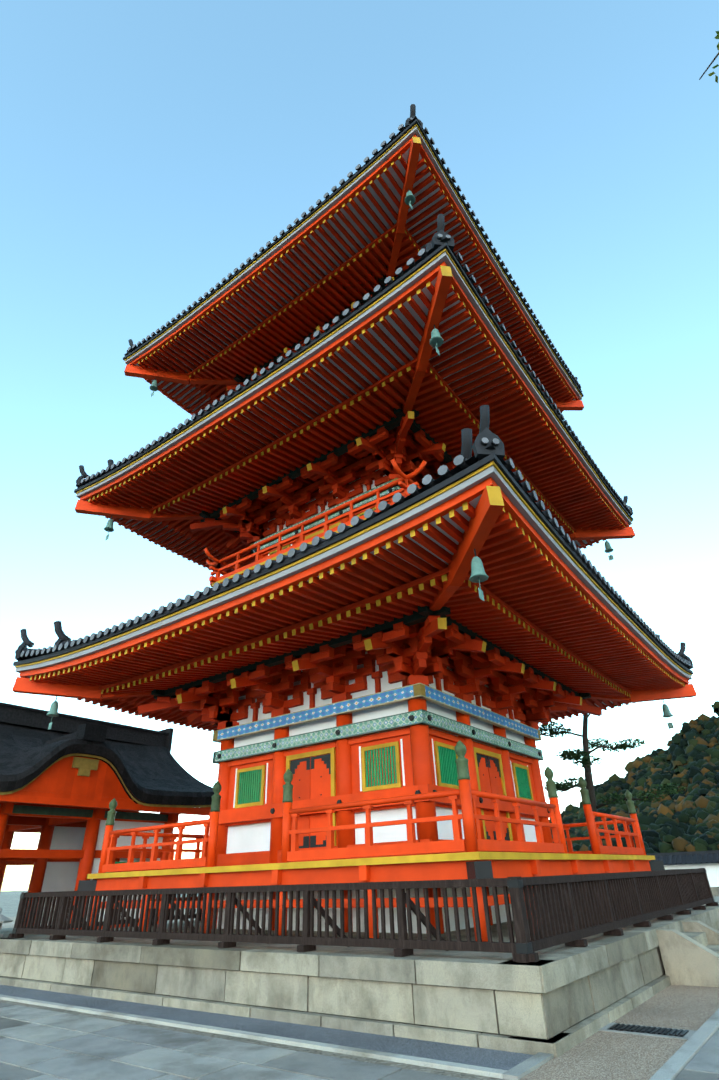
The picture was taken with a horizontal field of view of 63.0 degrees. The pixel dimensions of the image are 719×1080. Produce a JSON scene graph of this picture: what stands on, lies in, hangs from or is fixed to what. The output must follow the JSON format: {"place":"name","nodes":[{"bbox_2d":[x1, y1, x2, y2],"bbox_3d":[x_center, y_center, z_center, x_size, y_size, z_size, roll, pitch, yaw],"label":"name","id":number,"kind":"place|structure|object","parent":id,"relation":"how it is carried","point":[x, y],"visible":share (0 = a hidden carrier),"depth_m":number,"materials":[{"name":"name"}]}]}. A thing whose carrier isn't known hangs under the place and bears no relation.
{"place":"outdoors","nodes":[
{"label":"outdoors","id":0,"kind":"place"},
{"bbox_2d":[0,907,12,936],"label":"stone lantern","id":1,"kind":"object","parent":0,"point":[4,919],"visible":1,"depth_m":14.02,"materials":[{"name":"grey stone"}]},
{"bbox_2d":[0,994,718,1079],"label":"paving","id":2,"kind":"structure","parent":0,"point":[38,1044],"depth_m":6.10,"materials":[{"name":"stone"}]},
{"bbox_2d":[0,702,213,937],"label":"gate","id":3,"kind":"structure","parent":2,"relation":"on","point":[65,779],"depth_m":19.33,"materials":[{"name":"paint"}]},
{"bbox_2d":[0,890,718,1079],"bbox_3d":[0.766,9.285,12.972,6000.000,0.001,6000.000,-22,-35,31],"label":"ground","id":4,"kind":"structure","parent":0,"point":[9,902],"depth_m":7.02,"materials":[{"name":"grey stone"}]},
{"bbox_2d":[0,905,718,1057],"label":"podium","id":5,"kind":"object","parent":4,"relation":"on","point":[558,1000],"visible":0.62,"depth_m":7.60,"materials":[{"name":"stone"}]},
{"bbox_2d":[12,104,696,941],"bbox_3d":[0.293,-4.180,20.736,13.583,29.620,13.616,-22,-35,31],"label":"pagoda","id":6,"kind":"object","parent":5,"relation":"on","point":[372,486],"visible":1,"depth_m":13.26,"materials":[{"name":"paint"}]},
{"bbox_2d":[8,868,718,962],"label":"fence","id":7,"kind":"object","parent":5,"relation":"on","point":[572,910],"visible":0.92,"depth_m":8.62,"materials":[{"name":"brown wood"}]},
{"bbox_2d":[0,902,718,1079],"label":"gravel strips","id":8,"kind":"object","parent":4,"relation":"on","point":[601,1055],"depth_m":6.62,"materials":[{"name":"grey gravel"}]},
{"bbox_2d":[599,1023,695,1039],"bbox_3d":[3.224,5.492,6.571,0.960,0.030,0.440,-22,-35,31],"label":"drain grate","id":9,"kind":"object","parent":8,"relation":"on","point":[673,1033],"visible":0.98,"depth_m":6.51,"materials":[{"name":"black metal"}]},
{"bbox_2d":[656,920,718,986],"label":"stone steps","id":10,"kind":"structure","parent":8,"relation":"on","point":[690,955],"depth_m":9.20,"materials":[{"name":"stone"}]},
{"bbox_2d":[538,703,685,848],"bbox_3d":[8.812,8.878,21.731,4.491,9.228,4.779,2,-30,-7],"label":"pine tree","id":11,"kind":"object","parent":4,"relation":"on","point":[585,762],"visible":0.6,"depth_m":21.65,"materials":[{"name":"green plant"}]},
{"bbox_2d":[699,31,718,82],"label":"maple tree","id":12,"kind":"object","parent":4,"relation":"on","point":[713,60],"visible":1,"depth_m":3.08,"materials":[{"name":"green plant"}]},
{"bbox_2d":[0,0,718,890],"label":"sky","id":13,"kind":"structure","parent":0,"point":[149,149],"materials":[{"name":"blue"}]},
{"bbox_2d":[646,850,718,894],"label":"boundary wall","id":14,"kind":"structure","parent":0,"point":[708,861],"depth_m":37.24,"materials":[{"name":"paint"}]},
{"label":"hill","id":15,"kind":"structure","parent":0,"visible":0},
{"bbox_2d":[549,701,718,853],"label":"forest trees","id":16,"kind":"object","parent":15,"relation":"on","point":[686,819],"visible":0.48,"depth_m":137.86,"materials":[{"name":"green plant"}]}
]}

